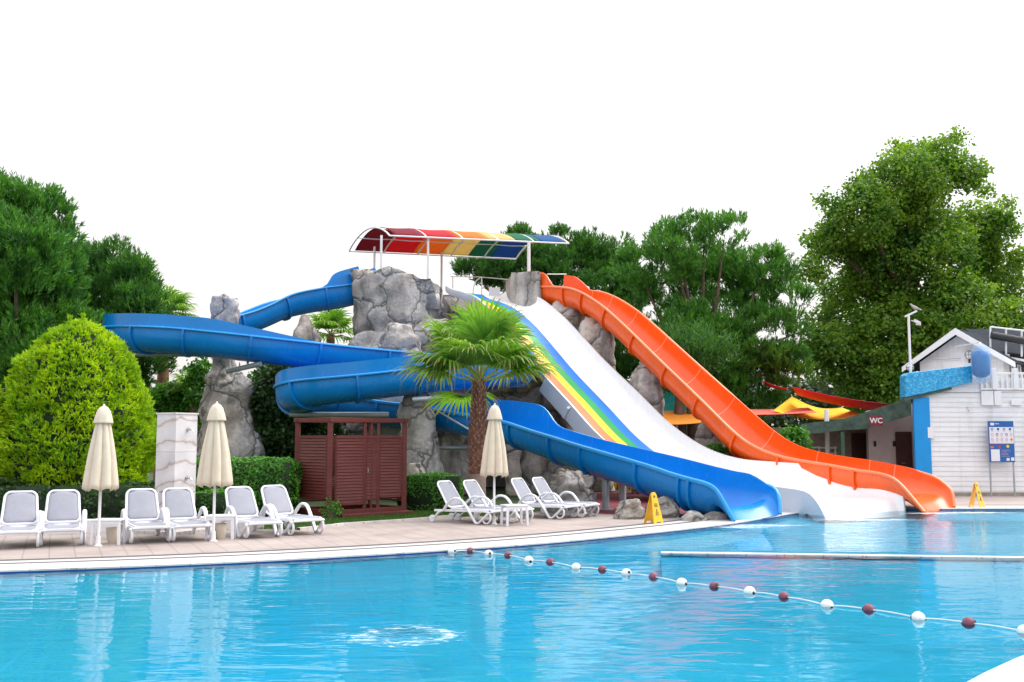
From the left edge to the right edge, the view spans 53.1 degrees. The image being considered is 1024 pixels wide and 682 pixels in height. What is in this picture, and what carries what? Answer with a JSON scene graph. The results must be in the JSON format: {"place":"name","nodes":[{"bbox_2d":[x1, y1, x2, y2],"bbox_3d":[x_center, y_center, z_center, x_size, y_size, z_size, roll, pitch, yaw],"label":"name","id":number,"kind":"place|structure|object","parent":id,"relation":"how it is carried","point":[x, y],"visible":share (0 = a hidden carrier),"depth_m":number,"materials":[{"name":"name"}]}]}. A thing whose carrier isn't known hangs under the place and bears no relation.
{"place":"outdoors","nodes":[
{"label":"outdoors","id":0,"kind":"place"},
{"bbox_2d":[258,509,511,529],"bbox_3d":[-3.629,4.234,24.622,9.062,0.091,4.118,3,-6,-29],"label":"grass","id":1,"kind":"structure","parent":0,"point":[425,513],"depth_m":24.50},
{"bbox_2d":[195,488,256,515],"bbox_3d":[-6.690,3.808,23.769,1.480,0.812,0.923,0,-5,0],"label":"hedge","id":2,"kind":"object","parent":1,"relation":"on","point":[204,498],"visible":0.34,"depth_m":23.40,"materials":[{"name":"green plant"}]},
{"bbox_2d":[318,496,343,517],"bbox_3d":[-4.352,4.017,24.652,0.625,0.592,0.428,0,-5,0],"label":"shrub","id":3,"kind":"object","parent":1,"relation":"on","point":[332,511],"visible":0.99,"depth_m":24.61,"materials":[{"name":"green plant"}]},
{"bbox_2d":[294,417,413,517],"bbox_3d":[-4.025,3.211,26.213,2.434,2.460,2.032,5,-7,-42],"label":"changing cabin","id":4,"kind":"object","parent":1,"relation":"on","point":[370,467],"visible":0.9,"depth_m":25.73,"materials":[{"name":"wood"}]},
{"bbox_2d":[396,471,463,510],"bbox_3d":[-2.197,4.041,27.581,1.838,1.064,1.292,0,-5,0],"label":"hedge","id":5,"kind":"object","parent":1,"relation":"on","point":[423,493],"visible":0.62,"depth_m":27.09,"materials":[{"name":"green plant"}]},
{"bbox_2d":[390,296,567,512],"bbox_3d":[-0.880,1.669,26.547,4.353,5.612,4.202,-3,-6,30],"label":"fan palm","id":6,"kind":"object","parent":1,"relation":"on","point":[490,338],"visible":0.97,"depth_m":26.13,"materials":[{"name":"green plant"}]},
{"bbox_2d":[147,471,630,516],"bbox_3d":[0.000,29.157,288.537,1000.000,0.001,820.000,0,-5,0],"label":"ground","id":7,"kind":"structure","parent":0,"point":[514,499],"depth_m":32.88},
{"bbox_2d":[0,384,9,455],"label":"thuja","id":8,"kind":"object","parent":7,"relation":"on","point":[2,398],"visible":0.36,"depth_m":23.09,"materials":[{"name":"green plant"}]},
{"bbox_2d":[0,166,108,389],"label":"pine tree","id":9,"kind":"object","parent":7,"relation":"on","point":[43,266],"visible":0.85,"depth_m":33.65,"materials":[{"name":"green plant"}]},
{"bbox_2d":[0,475,154,518],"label":"hedge","id":10,"kind":"object","parent":7,"relation":"on","point":[112,503],"visible":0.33,"depth_m":22.03,"materials":[{"name":"green plant"}]},
{"bbox_2d":[0,311,156,485],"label":"thuja","id":11,"kind":"object","parent":7,"relation":"on","point":[71,377],"visible":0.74,"depth_m":23.04,"materials":[{"name":"green plant"}]},
{"bbox_2d":[72,231,181,389],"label":"pine tree","id":12,"kind":"object","parent":7,"relation":"on","point":[123,282],"visible":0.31,"depth_m":40.64,"materials":[{"name":"green plant"}]},
{"bbox_2d":[153,285,201,480],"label":"fan palm","id":13,"kind":"object","parent":7,"relation":"on","point":[180,299],"visible":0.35,"depth_m":45.02,"materials":[{"name":"green plant"}]},
{"bbox_2d":[148,359,212,455],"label":"shrub","id":14,"kind":"object","parent":7,"relation":"on","point":[169,402],"visible":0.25,"depth_m":43.42,"materials":[{"name":"green plant"}]},
{"bbox_2d":[164,370,197,427],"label":"fan palm","id":15,"kind":"object","parent":7,"relation":"on","point":[180,377],"visible":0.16,"depth_m":42.76,"materials":[{"name":"green plant"}]},
{"bbox_2d":[180,357,283,412],"bbox_3d":[-10.552,3.104,39.400,4.601,5.175,1.752,0,-5,-4],"label":"shrub","id":16,"kind":"object","parent":7,"relation":"on","point":[198,370],"visible":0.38,"depth_m":39.31,"materials":[{"name":"green plant"}]},
{"bbox_2d":[197,293,266,457],"bbox_3d":[-9.515,1.791,34.877,3.004,6.886,2.491,0,-5,0],"label":"rock pillar","id":17,"kind":"object","parent":7,"relation":"on","point":[230,393],"visible":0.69,"depth_m":34.43,"materials":[{"name":"stone"}]},
{"bbox_2d":[192,456,302,516],"bbox_3d":[-6.979,3.631,25.661,3.440,1.520,1.596,0,-5,0],"label":"hedge","id":18,"kind":"object","parent":7,"relation":"on","point":[255,474],"visible":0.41,"depth_m":25.07,"materials":[{"name":"green plant"}]},
{"bbox_2d":[247,363,347,470],"bbox_3d":[-7.673,2.848,35.622,4.259,5.525,2.613,0,-5,0],"label":"shrub","id":19,"kind":"object","parent":7,"relation":"on","point":[272,420],"visible":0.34,"depth_m":34.98,"materials":[{"name":"green plant"}]},
{"bbox_2d":[293,314,321,341],"bbox_3d":[-7.757,2.260,38.266,1.306,6.575,1.017,0,-5,0],"label":"rock pillar","id":20,"kind":"object","parent":7,"relation":"on","point":[305,328],"visible":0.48,"depth_m":38.23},
{"bbox_2d":[308,308,353,481],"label":"fan palm","id":21,"kind":"object","parent":7,"relation":"on","point":[332,319],"visible":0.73,"depth_m":45.89,"materials":[{"name":"green plant"}]},
{"bbox_2d":[407,462,424,474],"bbox_3d":[-2.741,4.132,29.544,0.787,1.253,0.643,0,-5,0],"label":"boulder","id":22,"kind":"object","parent":7,"relation":"on","point":[414,468],"visible":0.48,"depth_m":29.43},
{"bbox_2d":[392,393,443,498],"bbox_3d":[-2.977,3.214,32.389,1.808,3.588,1.216,0,-5,0],"label":"rock pillar","id":23,"kind":"object","parent":7,"relation":"on","point":[423,447],"visible":0.45,"depth_m":32.05,"materials":[{"name":"stone"}]},
{"bbox_2d":[0,362,888,470],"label":"woods","id":24,"kind":"object","parent":7,"relation":"on","point":[779,420],"depth_m":61.18,"materials":[{"name":"green plant"}]},
{"bbox_2d":[340,266,589,495],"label":"rock tower","id":25,"kind":"structure","parent":7,"relation":"on","point":[390,303],"depth_m":37.88,"materials":[{"name":"grey stone"}]},
{"bbox_2d":[349,227,569,287],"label":"canopy","id":26,"kind":"object","parent":25,"relation":"on","point":[427,243],"visible":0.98,"depth_m":43.86,"materials":[{"name":"multicoloured metal"}]},
{"bbox_2d":[448,221,655,381],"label":"pine tree","id":27,"kind":"object","parent":7,"relation":"on","point":[586,254],"visible":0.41,"depth_m":50.89,"materials":[{"name":"green plant"}]},
{"bbox_2d":[542,301,584,430],"bbox_3d":[1.740,2.024,39.389,2.172,7.257,1.638,0,-5,0],"label":"rock pillar","id":28,"kind":"object","parent":7,"relation":"on","point":[574,317],"visible":0.23,"depth_m":39.04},
{"bbox_2d":[578,317,615,490],"bbox_3d":[3.102,2.307,38.142,1.571,6.459,1.269,0,-5,0],"label":"rock pillar","id":29,"kind":"object","parent":7,"relation":"on","point":[596,336],"visible":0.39,"depth_m":37.93,"materials":[{"name":"stone"}]},
{"bbox_2d":[540,272,955,513],"bbox_3d":[6.713,0.978,34.535,2.341,8.604,16.432,4,-7,-38],"label":"orange water slide","id":30,"kind":"object","parent":29,"relation":"on","point":[736,426],"visible":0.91,"depth_m":34.06,"materials":[{"name":"plastic"}]},
{"bbox_2d":[658,314,726,435],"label":"pine tree","id":31,"kind":"object","parent":7,"relation":"on","point":[677,336],"visible":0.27,"depth_m":42.15,"materials":[{"name":"green plant"}]},
{"bbox_2d":[662,318,740,440],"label":"pine tree","id":32,"kind":"object","parent":7,"relation":"on","point":[725,344],"visible":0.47,"depth_m":42.04,"materials":[{"name":"green plant"}]},
{"bbox_2d":[607,207,817,424],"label":"pine tree","id":33,"kind":"object","parent":7,"relation":"on","point":[693,268],"visible":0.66,"depth_m":45.33,"materials":[{"name":"green plant"}]},
{"bbox_2d":[763,379,787,389],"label":"shade sail","id":34,"kind":"object","parent":33,"relation":"attached to","point":[772,386],"visible":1,"depth_m":43.26,"materials":[{"name":"fabric"}]},
{"bbox_2d":[686,427,808,457],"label":"bar wall","id":35,"kind":"structure","parent":7,"relation":"on","point":[775,429],"depth_m":46.68,"materials":[{"name":"grey wood"}]},
{"bbox_2d":[813,446,836,454],"bbox_3d":[11.871,4.850,39.319,1.246,1.613,0.070,0,-5,0],"label":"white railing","id":36,"kind":"object","parent":7,"relation":"on","point":[834,448],"visible":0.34,"depth_m":39.36,"materials":[{"name":"metal"}]},
{"bbox_2d":[824,409,829,453],"bbox_3d":[11.952,4.098,38.787,0.288,3.010,0.288,0,-5,0],"label":"post","id":37,"kind":"object","parent":7,"relation":"on","point":[827,434],"visible":0.45,"depth_m":38.77,"materials":[{"name":"white metal"}]},
{"bbox_2d":[794,125,1023,413],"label":"plane tree","id":38,"kind":"object","parent":7,"relation":"on","point":[888,249],"visible":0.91,"depth_m":49.03,"materials":[{"name":"green plant"}]},
{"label":"post","id":39,"kind":"object","parent":7,"relation":"on","visible":0},
{"bbox_2d":[663,411,700,424],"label":"cloth roof","id":40,"kind":"structure","parent":39,"relation":"attached to","point":[671,417],"depth_m":41.25,"materials":[{"name":"fabric"}]},
{"bbox_2d":[0,527,1023,681],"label":"pool floor","id":41,"kind":"structure","parent":0,"point":[609,628],"depth_m":12.24,"materials":[{"name":"tile"}]},
{"bbox_2d":[660,551,1023,585],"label":"pool divider","id":42,"kind":"object","parent":41,"relation":"on","point":[783,566],"visible":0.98,"depth_m":16.83,"materials":[{"name":"tile"}]},
{"bbox_2d":[0,509,1023,681],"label":"pool basin","id":43,"kind":"object","parent":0,"point":[130,587],"visible":0.73,"depth_m":15.76,"materials":[{"name":"tile"}]},
{"bbox_2d":[968,655,1023,681],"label":"pool coping","id":44,"kind":"object","parent":43,"relation":"on","point":[1011,670],"visible":1,"depth_m":8.44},
{"bbox_2d":[0,496,1023,559],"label":"pool deck","id":45,"kind":"structure","parent":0,"point":[62,545],"depth_m":20.24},
{"bbox_2d":[0,490,44,546],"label":"sun lounger","id":46,"kind":"object","parent":45,"relation":"on","point":[20,509],"visible":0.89,"depth_m":19.14,"materials":[{"name":"white plastic"}]},
{"bbox_2d":[37,489,86,545],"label":"sun lounger","id":47,"kind":"object","parent":45,"relation":"on","point":[63,507],"visible":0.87,"depth_m":19.56,"materials":[{"name":"white plastic"}]},
{"bbox_2d":[82,404,118,546],"bbox_3d":[-7.453,2.423,18.574,0.632,2.558,0.710,0,-6,4],"label":"parasol","id":48,"kind":"object","parent":45,"relation":"on","point":[101,472],"visible":1,"depth_m":18.45,"materials":[{"name":"beige fabric"}]},
{"bbox_2d":[89,518,126,545],"bbox_3d":[-7.409,3.498,18.801,0.535,0.461,0.440,1,-5,-6],"label":"side table","id":49,"kind":"object","parent":45,"relation":"on","point":[117,521],"visible":0.78,"depth_m":18.62,"materials":[{"name":"white plastic"}]},
{"bbox_2d":[106,527,120,543],"bbox_3d":[-7.393,3.600,18.983,0.270,0.290,0.267,0,-5,0],"label":"pot","id":50,"kind":"object","parent":45,"relation":"on","point":[111,534],"visible":0.81,"depth_m":18.88,"materials":[{"name":"ceramic"}]},
{"bbox_2d":[0,516,263,535],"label":"wall","id":51,"kind":"structure","parent":45,"relation":"on","point":[104,526],"depth_m":20.87,"materials":[{"name":"white paint"}]},
{"bbox_2d":[120,488,171,543],"bbox_3d":[-7.027,3.336,19.639,0.852,0.948,1.767,3,-6,-27],"label":"sun lounger","id":52,"kind":"object","parent":45,"relation":"on","point":[142,504],"visible":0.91,"depth_m":20.01,"materials":[{"name":"white plastic"}]},
{"bbox_2d":[133,412,204,534],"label":"shower column","id":53,"kind":"structure","parent":45,"relation":"on","point":[176,445],"depth_m":21.13,"materials":[{"name":"stone"}]},
{"bbox_2d":[155,487,211,541],"bbox_3d":[-6.390,3.367,19.966,0.852,0.948,1.767,3,-6,-29],"label":"sun lounger","id":54,"kind":"object","parent":45,"relation":"on","point":[179,503],"visible":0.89,"depth_m":20.35,"materials":[{"name":"white plastic"}]},
{"bbox_2d":[196,402,232,541],"bbox_3d":[-5.623,2.463,19.392,0.709,2.631,0.631,-2,-5,27],"label":"parasol","id":55,"kind":"object","parent":45,"relation":"on","point":[214,469],"visible":1,"depth_m":19.26,"materials":[{"name":"beige fabric"}]},
{"bbox_2d":[215,523,226,538],"bbox_3d":[-5.645,3.677,19.796,0.270,0.290,0.267,0,-5,0],"label":"pot","id":56,"kind":"object","parent":45,"relation":"on","point":[220,529],"visible":0.77,"depth_m":19.70,"materials":[{"name":"ceramic"}]},
{"bbox_2d":[205,514,236,539],"bbox_3d":[-5.614,3.589,19.762,0.535,0.461,0.440,1,-5,-8],"label":"side table","id":57,"kind":"object","parent":45,"relation":"on","point":[232,517],"visible":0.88,"depth_m":19.59,"materials":[{"name":"white plastic"}]},
{"bbox_2d":[220,486,282,538],"bbox_3d":[-5.255,3.424,20.568,0.852,0.948,1.767,4,-6,-34],"label":"sun lounger","id":58,"kind":"object","parent":45,"relation":"on","point":[240,501],"visible":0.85,"depth_m":20.89,"materials":[{"name":"white plastic"}]},
{"bbox_2d":[255,485,324,534],"bbox_3d":[-4.619,3.484,21.212,0.852,0.948,1.767,4,-7,-40],"label":"sun lounger","id":59,"kind":"object","parent":45,"relation":"on","point":[276,498],"visible":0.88,"depth_m":21.51,"materials":[{"name":"white plastic"}]},
{"bbox_2d":[296,515,448,529],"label":"lawn kerb","id":60,"kind":"structure","parent":45,"relation":"on","point":[368,522],"depth_m":23.26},
{"bbox_2d":[429,480,505,524],"bbox_3d":[-0.980,3.711,23.618,1.767,0.948,0.852,-4,-6,34],"label":"sun lounger","id":61,"kind":"object","parent":45,"relation":"on","point":[453,500],"visible":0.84,"depth_m":23.67,"materials":[{"name":"white plastic"}]},
{"bbox_2d":[480,403,508,523],"bbox_3d":[-0.400,2.779,23.250,0.690,2.726,0.625,2,-6,-12],"label":"parasol","id":62,"kind":"object","parent":45,"relation":"on","point":[494,461],"visible":1,"depth_m":23.11,"materials":[{"name":"beige fabric"}]},
{"bbox_2d":[455,479,533,522],"bbox_3d":[-0.399,3.754,24.077,1.767,0.948,0.852,-4,-6,34],"label":"sun lounger","id":63,"kind":"object","parent":45,"relation":"on","point":[472,487],"visible":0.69,"depth_m":24.22,"materials":[{"name":"white plastic"}]},
{"bbox_2d":[0,506,1023,571],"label":"pool coping","id":64,"kind":"object","parent":45,"relation":"on","point":[300,556],"visible":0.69,"depth_m":17.47,"materials":[{"name":"concrete"}]},
{"bbox_2d":[704,511,728,519],"bbox_3d":[4.862,4.169,24.406,0.630,0.234,0.462,0,-5,0],"label":"boulder","id":65,"kind":"object","parent":64,"relation":"on","point":[714,515],"visible":0.87,"depth_m":24.24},
{"bbox_2d":[968,482,984,506],"bbox_3d":[13.005,4.307,28.685,0.309,0.701,0.339,4,-7,-40],"label":"floor sign","id":66,"kind":"object","parent":64,"relation":"on","point":[975,489],"visible":0.97,"depth_m":28.67,"materials":[{"name":"yellow plastic"}]},
{"bbox_2d":[0,505,1023,563],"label":"drain grate","id":67,"kind":"object","parent":45,"relation":"on","point":[282,551],"visible":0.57,"depth_m":17.98,"materials":[{"name":"plastic"}]},
{"bbox_2d":[644,492,662,523],"bbox_3d":[3.225,3.805,23.354,0.309,0.701,0.339,4,-7,-38],"label":"floor sign","id":68,"kind":"object","parent":67,"relation":"on","point":[653,512],"visible":1,"depth_m":23.34,"materials":[{"name":"yellow plastic"}]},
{"bbox_2d":[681,510,707,520],"bbox_3d":[4.279,4.113,24.050,0.609,0.280,0.470,0,-5,0],"label":"boulder","id":69,"kind":"object","parent":67,"relation":"on","point":[691,515],"visible":0.91,"depth_m":23.88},
{"bbox_2d":[500,504,528,525],"bbox_3d":[0.053,3.876,22.813,0.535,0.461,0.440,2,-6,-20],"label":"side table","id":70,"kind":"object","parent":45,"relation":"on","point":[515,506],"visible":1,"depth_m":22.69,"materials":[{"name":"white plastic"}]},
{"bbox_2d":[504,478,579,518],"bbox_3d":[0.737,3.857,25.178,1.767,0.948,0.852,-4,-6,34],"label":"sun lounger","id":71,"kind":"object","parent":45,"relation":"on","point":[526,496],"visible":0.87,"depth_m":25.15,"materials":[{"name":"white plastic"}]},
{"bbox_2d":[525,477,599,516],"bbox_3d":[1.272,3.907,25.700,1.767,0.948,0.852,-4,-6,34],"label":"sun lounger","id":72,"kind":"object","parent":45,"relation":"on","point":[541,485],"visible":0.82,"depth_m":25.78,"materials":[{"name":"white plastic"}]},
{"bbox_2d":[540,467,596,512],"bbox_3d":[1.493,3.928,27.005,1.563,1.202,1.383,-2,-6,23],"label":"boulder","id":73,"kind":"object","parent":45,"relation":"on","point":[578,483],"visible":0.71,"depth_m":26.61,"materials":[{"name":"stone"}]},
{"bbox_2d":[613,498,644,519],"bbox_3d":[2.834,4.059,24.724,0.774,0.513,0.577,0,-5,0],"label":"boulder","id":74,"kind":"object","parent":45,"relation":"on","point":[629,509],"visible":0.99,"depth_m":24.57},
{"bbox_2d":[644,496,679,517],"bbox_3d":[3.669,4.086,25.185,0.898,0.546,0.658,0,-5,0],"label":"boulder","id":75,"kind":"object","parent":45,"relation":"on","point":[669,507],"visible":0.62,"depth_m":25.03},
{"bbox_2d":[445,285,905,521],"bbox_3d":[4.023,1.162,33.745,3.425,8.320,17.357,4,-7,-38],"label":"white water slide","id":76,"kind":"object","parent":45,"relation":"on","point":[595,394],"visible":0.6,"depth_m":34.22,"materials":[{"name":"plastic"}]},
{"bbox_2d":[801,399,914,468],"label":"toilet block","id":77,"kind":"structure","parent":45,"relation":"on","point":[891,440],"depth_m":37.97,"materials":[{"name":"grey paint"}]},
{"bbox_2d":[770,395,857,420],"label":"shade sail","id":78,"kind":"object","parent":77,"relation":"attached to","point":[791,403],"visible":0.77,"depth_m":42.54,"materials":[{"name":"fabric"}]},
{"bbox_2d":[750,406,818,414],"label":"shade sail","id":79,"kind":"object","parent":78,"relation":"attached to","point":[771,412],"visible":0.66,"depth_m":41.00,"materials":[{"name":"fabric"}]},
{"bbox_2d":[789,384,887,409],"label":"shade sail","id":80,"kind":"object","parent":77,"relation":"attached to","point":[852,403],"visible":0.85,"depth_m":40.89,"materials":[{"name":"fabric"}]},
{"bbox_2d":[851,433,866,458],"bbox_3d":[13.562,4.620,39.505,0.869,2.105,0.090,0,-5,0],"label":"door","id":81,"kind":"structure","parent":77,"relation":"in","point":[858,440],"depth_m":39.54,"materials":[{"name":"wood"}]},
{"bbox_2d":[869,416,882,425],"bbox_3d":[12.865,2.820,36.190,0.471,0.352,0.050,0,-5,0],"label":"wc sign","id":82,"kind":"object","parent":77,"relation":"attached to","point":[875,420],"visible":1,"depth_m":36.17,"materials":[{"name":"red paint"}]},
{"bbox_2d":[895,432,912,468],"bbox_3d":[14.527,4.440,37.887,0.587,2.161,0.145,0,-5,0],"label":"door","id":83,"kind":"structure","parent":77,"relation":"in","point":[904,456],"depth_m":37.93,"materials":[{"name":"wood"}]},
{"bbox_2d":[899,328,1023,495],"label":"boarded building","id":84,"kind":"structure","parent":45,"relation":"on","point":[957,404],"depth_m":34.47,"materials":[{"name":"white wood"}]},
{"bbox_2d":[904,310,920,372],"bbox_3d":[13.793,0.342,35.149,0.534,2.824,0.250,-3,-6,26],"label":"lamp mast","id":85,"kind":"object","parent":84,"relation":"attached to","point":[917,322],"visible":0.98,"depth_m":35.17,"materials":[{"name":"white metal"}]},
{"bbox_2d":[955,342,990,377],"bbox_3d":[15.659,0.789,35.327,0.634,1.479,2.911,0,-5,0],"label":"wrapped bundle","id":86,"kind":"object","parent":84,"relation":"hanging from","point":[980,360],"visible":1,"depth_m":33.98,"materials":[{"name":"blue plastic"}]},
{"bbox_2d":[989,326,1023,356],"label":"awning frame","id":87,"kind":"object","parent":84,"relation":"attached to","point":[1005,337],"visible":1,"depth_m":36.41,"materials":[{"name":"white metal"}]},
{"bbox_2d":[987,421,1015,495],"bbox_3d":[16.290,3.912,34.056,0.838,2.494,0.114,0,-5,0],"label":"information board","id":88,"kind":"object","parent":45,"relation":"on","point":[1001,441],"visible":1,"depth_m":34.05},
{"bbox_2d":[0,510,1023,642],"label":"water","id":89,"kind":"structure","parent":0,"point":[841,542],"depth_m":19.54,"materials":[{"name":"liquid"}]},
{"bbox_2d":[524,556,532,564],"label":"lane float","id":90,"kind":"object","parent":89,"relation":"on","point":[528,560],"visible":1,"depth_m":16.41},
{"bbox_2d":[570,563,580,571],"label":"lane float","id":91,"kind":"object","parent":89,"relation":"on","point":[574,567],"visible":0.98,"depth_m":15.50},
{"bbox_2d":[621,569,630,578],"bbox_3d":[1.661,3.379,14.872,0.150,0.141,0.150,-19,-25,9],"label":"lane float","id":92,"kind":"object","parent":89,"relation":"on","point":[625,574],"visible":1,"depth_m":14.82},
{"bbox_2d":[649,572,658,580],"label":"lane float","id":93,"kind":"object","parent":89,"relation":"on","point":[653,576],"visible":1,"depth_m":14.49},
{"bbox_2d":[676,578,686,588],"bbox_3d":[2.302,3.287,13.897,0.151,0.142,0.150,-6,1,-3],"label":"lane float","id":94,"kind":"object","parent":89,"relation":"on","point":[681,583],"visible":1,"depth_m":13.84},
{"bbox_2d":[709,582,718,590],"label":"lane float","id":95,"kind":"object","parent":89,"relation":"on","point":[713,586],"visible":1,"depth_m":13.55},
{"bbox_2d":[456,550,1016,630],"bbox_3d":[2.244,3.310,14.114,0.417,0.046,10.588,4,-7,-40],"label":"lane rope","id":96,"kind":"object","parent":89,"relation":"on","point":[768,593],"visible":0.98,"depth_m":12.62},
{"bbox_2d":[744,586,755,597],"bbox_3d":[3.042,3.213,13.109,0.150,0.141,0.150,-4,2,10],"label":"lane float","id":97,"kind":"object","parent":89,"relation":"on","point":[749,591],"visible":1,"depth_m":13.06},
{"bbox_2d":[778,591,789,601],"bbox_3d":[3.377,3.176,12.716,0.135,0.126,0.134,-3,-2,11],"label":"lane float","id":98,"kind":"object","parent":89,"relation":"on","point":[783,596],"visible":1,"depth_m":12.67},
{"bbox_2d":[821,599,833,611],"bbox_3d":[3.710,3.113,12.053,0.150,0.141,0.150,8,10,15],"label":"lane float","id":99,"kind":"object","parent":89,"relation":"on","point":[827,605],"visible":1,"depth_m":12.00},
{"bbox_2d":[862,604,874,614],"bbox_3d":[4.102,3.087,11.774,0.135,0.127,0.134,3,-3,-21],"label":"lane float","id":100,"kind":"object","parent":89,"relation":"on","point":[867,609],"visible":1,"depth_m":11.73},
{"bbox_2d":[910,612,925,624],"bbox_3d":[4.446,3.033,11.204,0.150,0.141,0.150,-8,10,-28],"label":"lane float","id":101,"kind":"object","parent":89,"relation":"on","point":[917,618],"visible":1,"depth_m":11.16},
{"bbox_2d":[961,617,975,628],"bbox_3d":[4.869,3.006,10.915,0.135,0.126,0.134,-2,-22,-15],"label":"lane float","id":102,"kind":"object","parent":89,"relation":"on","point":[967,622],"visible":1,"depth_m":10.87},
{"bbox_2d":[1016,625,1023,638],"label":"lane float","id":103,"kind":"object","parent":89,"relation":"on","point":[1020,630],"visible":1,"depth_m":10.39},
{"bbox_2d":[0,0,1023,434],"label":"sky","id":104,"kind":"structure","parent":0,"point":[247,146],"materials":[{"name":"white"}]},
{"bbox_2d":[594,492,686,516],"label":"playground floor","id":105,"kind":"structure","parent":0,"point":[614,499],"depth_m":32.20,"materials":[{"name":"red rubber"}]},
{"bbox_2d":[102,266,781,521],"bbox_3d":[-2.198,0.703,33.327,22.829,8.827,10.330,-3,-6,26],"label":"blue water slide","id":106,"kind":"object","parent":105,"relation":"on","point":[320,379],"visible":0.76,"depth_m":31.43,"materials":[{"name":"plastic"}]},
{"bbox_2d":[629,363,664,493],"bbox_3d":[4.760,3.009,36.096,1.223,4.682,1.020,0,-5,0],"label":"rock pillar","id":107,"kind":"object","parent":105,"relation":"on","point":[644,382],"visible":0.34,"depth_m":35.82,"materials":[{"name":"stone"}]},
{"bbox_2d":[695,421,724,450],"bbox_3d":[6.638,3.843,34.374,1.050,2.733,0.931,0,-5,0],"label":"rock pillar","id":108,"kind":"object","parent":105,"relation":"on","point":[704,435],"visible":0.11,"depth_m":34.15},
{"bbox_2d":[705,440,734,456],"bbox_3d":[6.679,4.172,33.250,1.419,1.887,0.869,0,-5,0],"label":"shrub","id":109,"kind":"object","parent":105,"relation":"on","point":[717,447],"visible":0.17,"depth_m":33.26,"materials":[{"name":"green plant"}]},
{"bbox_2d":[777,423,814,449],"bbox_3d":[9.813,4.155,36.298,1.661,2.492,1.527,3,-6,-31],"label":"shrub","id":110,"kind":"object","parent":105,"relation":"on","point":[796,436],"visible":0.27,"depth_m":36.10,"materials":[{"name":"green plant"}]},
{"bbox_2d":[663,392,686,410],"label":"cloth roof","id":111,"kind":"structure","parent":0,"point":[669,402],"depth_m":44.45,"materials":[{"name":"fabric"}]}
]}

